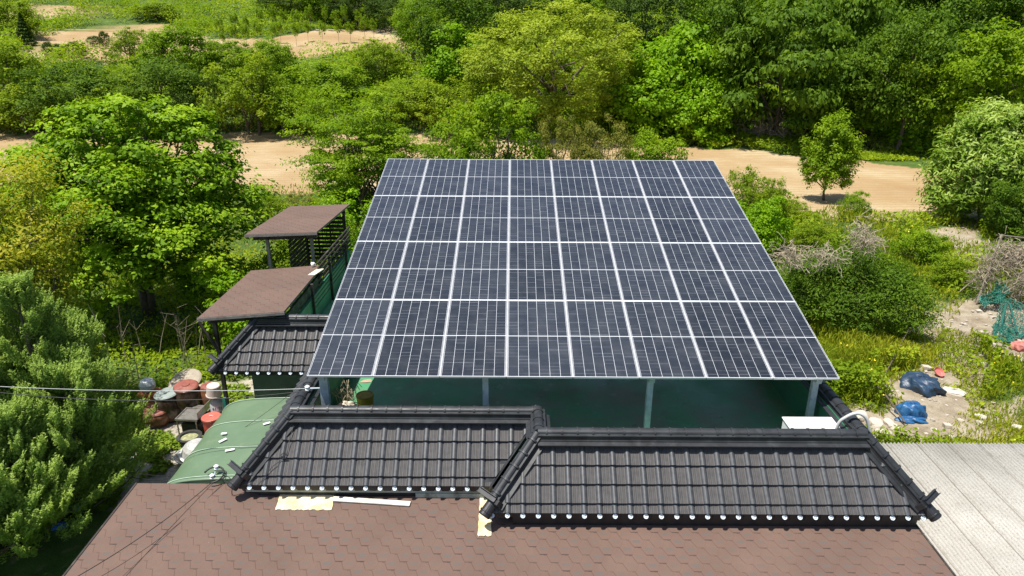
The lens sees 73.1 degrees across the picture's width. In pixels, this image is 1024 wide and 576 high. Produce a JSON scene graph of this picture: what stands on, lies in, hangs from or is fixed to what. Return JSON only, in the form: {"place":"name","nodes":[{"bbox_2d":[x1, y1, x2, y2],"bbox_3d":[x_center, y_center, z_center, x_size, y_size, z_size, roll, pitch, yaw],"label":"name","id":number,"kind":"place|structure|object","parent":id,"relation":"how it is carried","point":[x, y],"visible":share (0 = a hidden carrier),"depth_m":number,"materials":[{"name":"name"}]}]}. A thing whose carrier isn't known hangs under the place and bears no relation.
{"place":"outdoors","nodes":[
{"label":"outdoors","id":0,"kind":"place"},
{"bbox_2d":[0,0,1023,575],"bbox_3d":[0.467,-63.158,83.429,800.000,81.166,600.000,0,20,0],"label":"ground","id":1,"kind":"structure","parent":0,"point":[890,186],"depth_m":47.09,"materials":[{"name":"beige soil"}]},
{"bbox_2d":[0,0,45,36],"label":"shrub","id":2,"kind":"object","parent":1,"relation":"on","point":[22,7],"visible":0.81,"depth_m":103.98,"materials":[{"name":"green plant"}]},
{"bbox_2d":[13,12,39,45],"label":"young conifer","id":3,"kind":"object","parent":1,"relation":"on","point":[23,29],"visible":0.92,"depth_m":96.71,"materials":[{"name":"green plant"}]},
{"bbox_2d":[0,33,61,110],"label":"tree","id":4,"kind":"object","parent":1,"relation":"on","point":[17,64],"visible":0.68,"depth_m":69.47,"materials":[{"name":"green plant"}]},
{"bbox_2d":[0,84,62,134],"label":"shrub","id":5,"kind":"object","parent":1,"relation":"on","point":[4,108],"visible":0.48,"depth_m":64.78,"materials":[{"name":"green plant"}]},
{"bbox_2d":[0,354,108,563],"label":"juniper","id":6,"kind":"object","parent":1,"relation":"on","point":[21,516],"visible":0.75,"depth_m":12.40,"materials":[{"name":"green plant"}]},
{"bbox_2d":[0,145,124,376],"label":"tree","id":7,"kind":"object","parent":1,"relation":"on","point":[47,265],"visible":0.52,"depth_m":16.20,"materials":[{"name":"green plant"}]},
{"bbox_2d":[5,58,132,123],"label":"tree","id":8,"kind":"object","parent":1,"relation":"on","point":[88,83],"visible":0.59,"depth_m":64.47,"materials":[{"name":"green plant"}]},
{"bbox_2d":[0,268,160,544],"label":"juniper","id":9,"kind":"object","parent":1,"relation":"on","point":[59,357],"visible":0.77,"depth_m":13.35,"materials":[{"name":"green plant"}]},
{"bbox_2d":[69,78,163,131],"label":"shrub","id":10,"kind":"object","parent":1,"relation":"on","point":[99,90],"visible":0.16,"depth_m":65.48,"materials":[{"name":"green plant"}]},
{"bbox_2d":[102,26,147,61],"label":"shrub","id":11,"kind":"object","parent":1,"relation":"on","point":[131,40],"visible":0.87,"depth_m":88.24,"materials":[{"name":"green plant"}]},
{"bbox_2d":[5,382,254,545],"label":"weeds","id":12,"kind":"object","parent":1,"relation":"on","point":[166,446],"visible":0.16,"depth_m":16.69,"materials":[{"name":"green plant"}]},
{"bbox_2d":[0,92,279,324],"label":"tree","id":13,"kind":"object","parent":1,"relation":"on","point":[143,189],"visible":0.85,"depth_m":21.75,"materials":[{"name":"green plant"}]},
{"bbox_2d":[124,0,183,19],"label":"shrub","id":14,"kind":"object","parent":1,"relation":"on","point":[137,10],"visible":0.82,"depth_m":120.75,"materials":[{"name":"green plant"}]},
{"bbox_2d":[142,404,168,427],"bbox_3d":[-9.104,3.273,17.706,0.660,0.496,0.660,0,20,0],"label":"clay jar","id":15,"kind":"object","parent":1,"relation":"on","point":[160,419],"visible":0.56,"depth_m":17.49,"materials":[{"name":"brown ceramic"}]},
{"bbox_2d":[88,304,238,383],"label":"dry stalks","id":16,"kind":"object","parent":1,"relation":"on","point":[183,357],"visible":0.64,"depth_m":20.14,"materials":[{"name":"plant"}]},
{"bbox_2d":[113,55,214,109],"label":"tree","id":17,"kind":"object","parent":1,"relation":"on","point":[153,70],"visible":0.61,"depth_m":64.47,"materials":[{"name":"green plant"}]},
{"bbox_2d":[153,387,178,422],"bbox_3d":[-8.881,3.030,17.869,0.680,0.835,0.680,0,20,0],"label":"clay jar","id":18,"kind":"object","parent":1,"relation":"on","point":[170,409],"visible":0.74,"depth_m":17.61,"materials":[{"name":"brown ceramic"}]},
{"bbox_2d":[136,20,220,70],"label":"tree","id":19,"kind":"object","parent":1,"relation":"on","point":[164,39],"visible":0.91,"depth_m":78.17,"materials":[{"name":"green plant"}]},
{"bbox_2d":[173,379,201,413],"bbox_3d":[-8.450,2.919,18.020,0.740,0.959,0.740,0,20,0],"label":"clay jar","id":20,"kind":"object","parent":1,"relation":"on","point":[185,390],"visible":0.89,"depth_m":17.73,"materials":[{"name":"brown ceramic"}]},
{"bbox_2d":[176,429,201,447],"bbox_3d":[-7.850,3.749,16.842,0.580,0.335,0.576,0,20,0],"label":"cauldron","id":21,"kind":"object","parent":1,"relation":"on","point":[183,438],"visible":0.71,"depth_m":16.84,"materials":[{"name":"metal"}]},
{"bbox_2d":[73,240,307,416],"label":"shade undergrowth","id":22,"kind":"object","parent":1,"relation":"on","point":[172,350],"visible":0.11,"depth_m":22.35,"materials":[{"name":"green plant"}]},
{"bbox_2d":[175,399,211,433],"bbox_3d":[-7.996,3.286,17.479,0.577,0.760,0.888,2,20,4],"label":"sink table","id":23,"kind":"object","parent":1,"relation":"on","point":[190,417],"visible":0.75,"depth_m":17.23,"materials":[{"name":"metal"}]},
{"bbox_2d":[163,74,228,130],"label":"shrub","id":24,"kind":"object","parent":1,"relation":"on","point":[190,99],"visible":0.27,"depth_m":64.63,"materials":[{"name":"green plant"}]},
{"bbox_2d":[25,183,367,347],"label":"back weeds","id":25,"kind":"object","parent":1,"relation":"on","point":[158,292],"visible":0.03,"depth_m":25.72,"materials":[{"name":"green plant"}]},
{"bbox_2d":[193,39,253,71],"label":"tree","id":26,"kind":"object","parent":1,"relation":"on","point":[230,47],"visible":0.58,"depth_m":80.36,"materials":[{"name":"green plant"}]},
{"bbox_2d":[168,397,289,483],"bbox_3d":[-5.172,3.993,13.641,1.947,2.720,2.990,0,20,0],"label":"canopy","id":27,"kind":"object","parent":1,"relation":"on","point":[227,437],"visible":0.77,"depth_m":13.00,"materials":[{"name":"green plastic"}]},
{"bbox_2d":[196,269,289,350],"bbox_3d":[-7.880,0.939,20.896,2.730,3.083,2.278,0,20,0],"label":"shrub","id":28,"kind":"object","parent":1,"relation":"on","point":[236,327],"visible":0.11,"depth_m":20.18,"materials":[{"name":"green plant"}]},
{"bbox_2d":[188,48,302,135],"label":"tree","id":29,"kind":"object","parent":1,"relation":"on","point":[243,101],"visible":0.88,"depth_m":63.96,"materials":[{"name":"green plant"}]},
{"bbox_2d":[197,265,322,404],"bbox_3d":[-6.104,1.794,17.614,2.072,3.925,3.364,0,20,0],"label":"shelter","id":30,"kind":"object","parent":1,"relation":"on","point":[263,293],"visible":0.76,"depth_m":16.50,"materials":[{"name":"brown"}]},
{"bbox_2d":[241,34,298,82],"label":"tree","id":31,"kind":"object","parent":1,"relation":"on","point":[279,58],"visible":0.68,"depth_m":76.04,"materials":[{"name":"green plant"}]},
{"bbox_2d":[256,191,288,218],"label":"shrub","id":32,"kind":"object","parent":1,"relation":"on","point":[269,202],"visible":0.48,"depth_m":37.40,"materials":[{"name":"green plant"}]},
{"bbox_2d":[238,236,331,298],"bbox_3d":[-7.879,-0.700,24.833,4.263,3.554,3.523,-14,24,-34],"label":"shrub","id":33,"kind":"object","parent":1,"relation":"on","point":[277,260],"visible":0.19,"depth_m":24.04,"materials":[{"name":"green plant"}]},
{"bbox_2d":[252,0,320,11],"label":"tree","id":34,"kind":"object","parent":1,"relation":"on","point":[292,5],"visible":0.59,"depth_m":126.16,"materials":[{"name":"green plant"}]},
{"bbox_2d":[247,77,332,132],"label":"shrub","id":35,"kind":"object","parent":1,"relation":"on","point":[268,120],"visible":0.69,"depth_m":65.46,"materials":[{"name":"green plant"}]},
{"bbox_2d":[244,204,349,290],"bbox_3d":[-6.304,-0.006,21.455,1.985,4.680,4.017,0,20,0],"label":"shelter","id":36,"kind":"object","parent":1,"relation":"on","point":[301,224],"visible":0.79,"depth_m":20.94,"materials":[{"name":"brown wood"}]},
{"bbox_2d":[266,189,361,268],"bbox_3d":[-8.141,-2.010,28.284,4.073,3.862,4.360,-11,23,-28],"label":"shrub","id":37,"kind":"object","parent":1,"relation":"on","point":[321,201],"visible":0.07,"depth_m":28.23,"materials":[{"name":"green plant"}]},
{"bbox_2d":[277,59,374,98],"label":"tree","id":38,"kind":"object","parent":1,"relation":"on","point":[349,80],"visible":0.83,"depth_m":73.46,"materials":[{"name":"green plant"}]},
{"bbox_2d":[303,188,373,291],"bbox_3d":[-5.976,-1.191,25.589,4.259,5.132,4.073,0,20,0],"label":"shrub","id":39,"kind":"object","parent":1,"relation":"on","point":[353,241],"visible":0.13,"depth_m":24.62,"materials":[{"name":"green plant"}]},
{"bbox_2d":[312,180,373,220],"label":"shrub","id":40,"kind":"object","parent":1,"relation":"on","point":[356,206],"visible":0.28,"depth_m":37.58,"materials":[{"name":"green plant"}]},
{"bbox_2d":[317,0,384,25],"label":"tree","id":41,"kind":"object","parent":1,"relation":"on","point":[350,11],"visible":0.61,"depth_m":117.54,"materials":[{"name":"green plant"}]},
{"bbox_2d":[275,86,450,223],"bbox_3d":[-7.617,-6.555,35.528,8.998,7.375,7.682,0,20,0],"label":"cherry tree","id":42,"kind":"object","parent":1,"relation":"on","point":[378,148],"visible":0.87,"depth_m":34.21,"materials":[{"name":"green plant"}]},
{"bbox_2d":[348,38,409,81],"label":"shrub","id":43,"kind":"object","parent":1,"relation":"on","point":[386,53],"visible":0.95,"depth_m":79.83,"materials":[{"name":"green plant"}]},
{"bbox_2d":[362,0,408,30],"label":"tree","id":44,"kind":"object","parent":1,"relation":"on","point":[382,4],"visible":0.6,"depth_m":113.72,"materials":[{"name":"green plant"}]},
{"bbox_2d":[360,77,456,121],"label":"shrub","id":45,"kind":"object","parent":1,"relation":"on","point":[411,92],"visible":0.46,"depth_m":67.38,"materials":[{"name":"green plant"}]},
{"bbox_2d":[387,0,444,58],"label":"tree","id":46,"kind":"object","parent":1,"relation":"on","point":[404,20],"visible":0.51,"depth_m":88.41,"materials":[{"name":"green plant"}]},
{"bbox_2d":[399,0,508,62],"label":"tree","id":47,"kind":"object","parent":1,"relation":"on","point":[471,13],"visible":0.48,"depth_m":79.08,"materials":[{"name":"green plant"}]},
{"bbox_2d":[409,75,500,134],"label":"shrub","id":48,"kind":"object","parent":1,"relation":"on","point":[447,93],"visible":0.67,"depth_m":64.83,"materials":[{"name":"green plant"}]},
{"bbox_2d":[418,21,501,94],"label":"shrub","id":49,"kind":"object","parent":1,"relation":"on","point":[436,65],"visible":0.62,"depth_m":75.69,"materials":[{"name":"green plant"}]},
{"bbox_2d":[433,118,487,158],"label":"shrub","id":50,"kind":"object","parent":1,"relation":"on","point":[453,140],"visible":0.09,"depth_m":40.39,"materials":[{"name":"green plant"}]},
{"bbox_2d":[0,115,938,152],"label":"dry grass","id":51,"kind":"structure","parent":1,"relation":"on","point":[13,130],"depth_m":66.27,"materials":[{"name":"plant"}]},
{"bbox_2d":[421,84,548,159],"bbox_3d":[-1.439,-7.080,39.609,7.522,9.034,6.640,3,20,7],"label":"shrub","id":52,"kind":"object","parent":1,"relation":"on","point":[486,106],"visible":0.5,"depth_m":38.09,"materials":[{"name":"green plant"}]},
{"bbox_2d":[463,0,547,35],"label":"tree","id":53,"kind":"object","parent":1,"relation":"on","point":[514,4],"visible":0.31,"depth_m":98.56,"materials":[{"name":"green plant"}]},
{"bbox_2d":[62,483,955,575],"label":"annex","id":54,"kind":"object","parent":1,"relation":"on","point":[223,530],"visible":0.78,"depth_m":10.50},
{"bbox_2d":[332,496,410,505],"bbox_3d":[-2.316,3.509,11.357,1.302,0.020,0.110,2,23,5],"label":"loose board","id":55,"kind":"object","parent":54,"relation":"on","point":[370,501],"visible":1,"depth_m":11.34,"materials":[{"name":"white wood"}]},
{"bbox_2d":[0,0,1021,160],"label":"hill undergrowth","id":56,"kind":"object","parent":1,"relation":"on","point":[885,153],"visible":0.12,"depth_m":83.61,"materials":[{"name":"green plant"}]},
{"bbox_2d":[455,0,650,130],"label":"tree","id":57,"kind":"object","parent":1,"relation":"on","point":[519,33],"visible":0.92,"depth_m":63.04,"materials":[{"name":"green plant"}]},
{"bbox_2d":[533,114,591,159],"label":"shrub","id":58,"kind":"object","parent":1,"relation":"on","point":[571,142],"visible":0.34,"depth_m":40.04,"materials":[{"name":"green plant"}]},
{"bbox_2d":[207,226,941,526],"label":"house","id":59,"kind":"structure","parent":1,"relation":"on","point":[573,451],"depth_m":11.43,"materials":[{"name":"tile"}]},
{"bbox_2d":[356,390,373,405],"bbox_3d":[-2.911,2.240,13.706,0.356,0.290,0.356,0,20,0],"label":"paint bucket","id":60,"kind":"object","parent":59,"relation":"on","point":[365,397],"visible":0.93,"depth_m":13.60,"materials":[{"name":"yellow plastic"}]},
{"bbox_2d":[307,159,839,427],"bbox_3d":[1.072,-0.378,15.972,9.212,3.693,8.903,0,20,0],"label":"solar array","id":61,"kind":"object","parent":59,"relation":"on","point":[650,271],"visible":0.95,"depth_m":14.34,"materials":[{"name":"glass"}]},
{"bbox_2d":[561,0,638,27],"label":"tree","id":62,"kind":"object","parent":1,"relation":"on","point":[600,3],"visible":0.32,"depth_m":105.15,"materials":[{"name":"green plant"}]},
{"bbox_2d":[571,112,637,159],"bbox_3d":[5.310,-6.671,40.311,4.143,7.080,3.958,1,20,1],"label":"shrub","id":63,"kind":"object","parent":1,"relation":"on","point":[593,154],"visible":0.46,"depth_m":39.15,"materials":[{"name":"green plant"}]},
{"bbox_2d":[591,49,678,143],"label":"shrub","id":64,"kind":"object","parent":1,"relation":"on","point":[661,105],"visible":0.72,"depth_m":63.07,"materials":[{"name":"green plant"}]},
{"bbox_2d":[600,0,694,56],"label":"tree","id":65,"kind":"object","parent":1,"relation":"on","point":[643,6],"visible":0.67,"depth_m":87.19,"materials":[{"name":"green plant"}]},
{"bbox_2d":[618,124,692,160],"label":"shrub","id":66,"kind":"object","parent":1,"relation":"on","point":[646,142],"visible":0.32,"depth_m":40.79,"materials":[{"name":"green plant"}]},
{"bbox_2d":[627,14,741,116],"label":"tree","id":67,"kind":"object","parent":1,"relation":"on","point":[661,49],"visible":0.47,"depth_m":64.32,"materials":[{"name":"green plant"}]},
{"bbox_2d":[659,73,735,148],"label":"shrub","id":68,"kind":"object","parent":1,"relation":"on","point":[696,124],"visible":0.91,"depth_m":62.29,"materials":[{"name":"green plant"}]},
{"bbox_2d":[665,0,781,114],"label":"tree","id":69,"kind":"object","parent":1,"relation":"on","point":[726,14],"visible":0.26,"depth_m":65.02,"materials":[{"name":"green plant"}]},
{"bbox_2d":[725,164,771,212],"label":"shrub","id":70,"kind":"object","parent":1,"relation":"on","point":[746,195],"visible":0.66,"depth_m":36.20,"materials":[{"name":"green plant"}]},
{"bbox_2d":[715,106,807,143],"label":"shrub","id":71,"kind":"object","parent":1,"relation":"on","point":[762,128],"visible":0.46,"depth_m":64.93,"materials":[{"name":"green plant"}]},
{"bbox_2d":[737,200,789,255],"bbox_3d":[10.539,-2.824,31.799,4.197,2.763,3.897,14,24,33],"label":"shrub","id":72,"kind":"object","parent":1,"relation":"on","point":[766,219],"visible":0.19,"depth_m":30.85,"materials":[{"name":"green plant"}]},
{"bbox_2d":[746,195,795,255],"bbox_3d":[11.456,-2.579,32.102,3.232,3.712,2.772,10,22,24],"label":"shrub","id":73,"kind":"object","parent":1,"relation":"on","point":[772,207],"visible":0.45,"depth_m":31.36,"materials":[{"name":"green plant"}]},
{"bbox_2d":[749,176,792,222],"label":"shrub","id":74,"kind":"object","parent":1,"relation":"on","point":[780,192],"visible":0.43,"depth_m":36.57,"materials":[{"name":"green plant"}]},
{"bbox_2d":[780,199,814,222],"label":"shrub","id":75,"kind":"object","parent":1,"relation":"on","point":[798,210],"visible":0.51,"depth_m":37.76,"materials":[{"name":"green plant"}]},
{"bbox_2d":[701,0,894,136],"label":"tree","id":76,"kind":"object","parent":1,"relation":"on","point":[806,99],"visible":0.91,"depth_m":60.08,"materials":[{"name":"green plant"}]},
{"bbox_2d":[787,219,837,250],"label":"shrub","id":77,"kind":"object","parent":1,"relation":"on","point":[803,233],"visible":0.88,"depth_m":32.77,"materials":[{"name":"green plant"}]},
{"bbox_2d":[797,107,866,200],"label":"lone tree","id":78,"kind":"object","parent":1,"relation":"on","point":[832,162],"visible":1,"depth_m":41.31,"materials":[{"name":"green plant"}]},
{"bbox_2d":[786,0,907,110],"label":"tree","id":79,"kind":"object","parent":1,"relation":"on","point":[868,15],"visible":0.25,"depth_m":62.66,"materials":[{"name":"green plant"}]},
{"bbox_2d":[834,190,872,221],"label":"shrub","id":80,"kind":"object","parent":1,"relation":"on","point":[860,202],"visible":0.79,"depth_m":37.06,"materials":[{"name":"green plant"}]},
{"bbox_2d":[777,239,948,340],"bbox_3d":[11.512,-0.056,23.959,5.837,3.047,5.499,0,20,0],"label":"overgrown mound","id":81,"kind":"object","parent":1,"relation":"on","point":[888,282],"visible":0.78,"depth_m":22.58,"materials":[{"name":"green plant"}]},
{"bbox_2d":[767,231,828,275],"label":"dead vines","id":82,"kind":"object","parent":81,"relation":"on","point":[794,255],"visible":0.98,"depth_m":22.27,"materials":[{"name":"grey plant"}]},
{"bbox_2d":[789,240,852,276],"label":"dead vines","id":83,"kind":"object","parent":81,"relation":"on","point":[824,250],"visible":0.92,"depth_m":22.35,"materials":[{"name":"grey plant"}]},
{"bbox_2d":[838,208,892,266],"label":"dead vines","id":84,"kind":"object","parent":81,"relation":"on","point":[865,243],"visible":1,"depth_m":22.07,"materials":[{"name":"grey plant"}]},
{"bbox_2d":[815,20,926,142],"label":"tree","id":85,"kind":"object","parent":1,"relation":"on","point":[856,104],"visible":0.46,"depth_m":59.41,"materials":[{"name":"green plant"}]},
{"bbox_2d":[804,82,941,151],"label":"shrub","id":86,"kind":"object","parent":1,"relation":"on","point":[896,125],"visible":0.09,"depth_m":61.73,"materials":[{"name":"green plant"}]},
{"bbox_2d":[745,194,1023,443],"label":"weeds","id":87,"kind":"object","parent":1,"relation":"on","point":[832,347],"visible":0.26,"depth_m":21.60,"materials":[{"name":"green plant"}]},
{"bbox_2d":[835,0,985,62],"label":"tree","id":88,"kind":"object","parent":1,"relation":"on","point":[911,3],"visible":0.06,"depth_m":80.30,"materials":[{"name":"green plant"}]},
{"bbox_2d":[894,400,927,417],"bbox_3d":[10.710,3.222,18.480,0.822,0.368,0.582,0,20,0],"label":"blue sack","id":89,"kind":"object","parent":1,"relation":"on","point":[912,408],"visible":0.98,"depth_m":18.33,"materials":[{"name":"plastic"}]},
{"bbox_2d":[854,6,972,152],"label":"tree","id":90,"kind":"object","parent":1,"relation":"on","point":[918,29],"visible":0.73,"depth_m":57.18,"materials":[{"name":"green plant"}]},
{"bbox_2d":[890,228,951,265],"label":"shrub","id":91,"kind":"object","parent":1,"relation":"on","point":[933,248],"visible":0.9,"depth_m":30.27,"materials":[{"name":"green plant"}]},
{"bbox_2d":[898,371,946,397],"bbox_3d":[11.818,2.711,19.944,1.186,0.394,1.310,-10,23,-27],"label":"tarp bundle","id":92,"kind":"object","parent":1,"relation":"on","point":[923,384],"visible":1,"depth_m":19.69,"materials":[{"name":"blue plastic"}]},
{"bbox_2d":[859,309,1023,440],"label":"rubble","id":93,"kind":"object","parent":1,"relation":"on","point":[944,425],"visible":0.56,"depth_m":21.08,"materials":[{"name":"beige stone"}]},
{"bbox_2d":[998,303,1018,336],"bbox_3d":[17.444,1.142,24.128,0.543,0.538,2.450,14,24,34],"label":"net stand","id":94,"kind":"object","parent":93,"relation":"on","point":[1016,328],"visible":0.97,"depth_m":24.28,"materials":[{"name":"green metal"}]},
{"bbox_2d":[992,297,1023,338],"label":"hanging net","id":95,"kind":"object","parent":94,"relation":"hanging from","point":[1021,335],"visible":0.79,"depth_m":24.56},
{"bbox_2d":[920,251,981,288],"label":"shrub","id":96,"kind":"object","parent":1,"relation":"on","point":[955,267],"visible":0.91,"depth_m":27.60,"materials":[{"name":"green plant"}]},
{"bbox_2d":[879,442,1023,575],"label":"roof","id":97,"kind":"structure","parent":1,"relation":"on","point":[976,528],"depth_m":12.83,"materials":[{"name":"metal"}]},
{"bbox_2d":[891,27,1023,139],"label":"tree","id":98,"kind":"object","parent":1,"relation":"on","point":[927,93],"visible":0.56,"depth_m":54.95,"materials":[{"name":"green plant"}]},
{"bbox_2d":[893,0,1023,57],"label":"tree","id":99,"kind":"object","parent":1,"relation":"on","point":[978,13],"visible":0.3,"depth_m":75.06,"materials":[{"name":"green plant"}]},
{"bbox_2d":[912,96,1023,225],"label":"chestnut tree","id":100,"kind":"object","parent":1,"relation":"on","point":[994,129],"visible":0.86,"depth_m":35.58,"materials":[{"name":"green plant"}]},
{"bbox_2d":[933,14,1023,129],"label":"tree","id":101,"kind":"object","parent":1,"relation":"on","point":[1007,44],"visible":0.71,"depth_m":51.59,"materials":[{"name":"green plant"}]},
{"bbox_2d":[960,227,1023,307],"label":"shrub","id":102,"kind":"object","parent":1,"relation":"on","point":[1015,256],"visible":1,"depth_m":26.12,"materials":[{"name":"grey plant"}]},
{"bbox_2d":[979,280,1010,307],"bbox_3d":[18.052,0.228,25.770,1.199,0.888,0.734,-8,22,-22],"label":"green net","id":103,"kind":"object","parent":102,"relation":"hanging from","point":[990,301],"visible":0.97,"depth_m":25.82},
{"bbox_2d":[980,178,1023,241],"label":"shrub","id":104,"kind":"object","parent":1,"relation":"on","point":[1007,218],"visible":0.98,"depth_m":33.52,"materials":[{"name":"green plant"}]},
{"bbox_2d":[781,417,840,428],"bbox_3d":[5.137,2.667,11.851,0.990,0.825,0.400,0,20,0],"label":"outdoor unit","id":105,"kind":"object","parent":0,"point":[809,422],"visible":0.16,"depth_m":11.71,"materials":[{"name":"white paint"}]},
{"bbox_3d":[-8.815,2.845,18.757,0.320,0.620,0.320,0,20,0],"label":"stump","id":106,"kind":"object","parent":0,"visible":0},
{"bbox_2d":[168,368,201,386],"bbox_3d":[-8.816,2.492,18.595,0.880,0.060,0.875,-5,42,2],"label":"round board","id":107,"kind":"object","parent":106,"relation":"on","point":[194,374],"visible":0.57,"depth_m":18.68,"materials":[{"name":"beige wood"}]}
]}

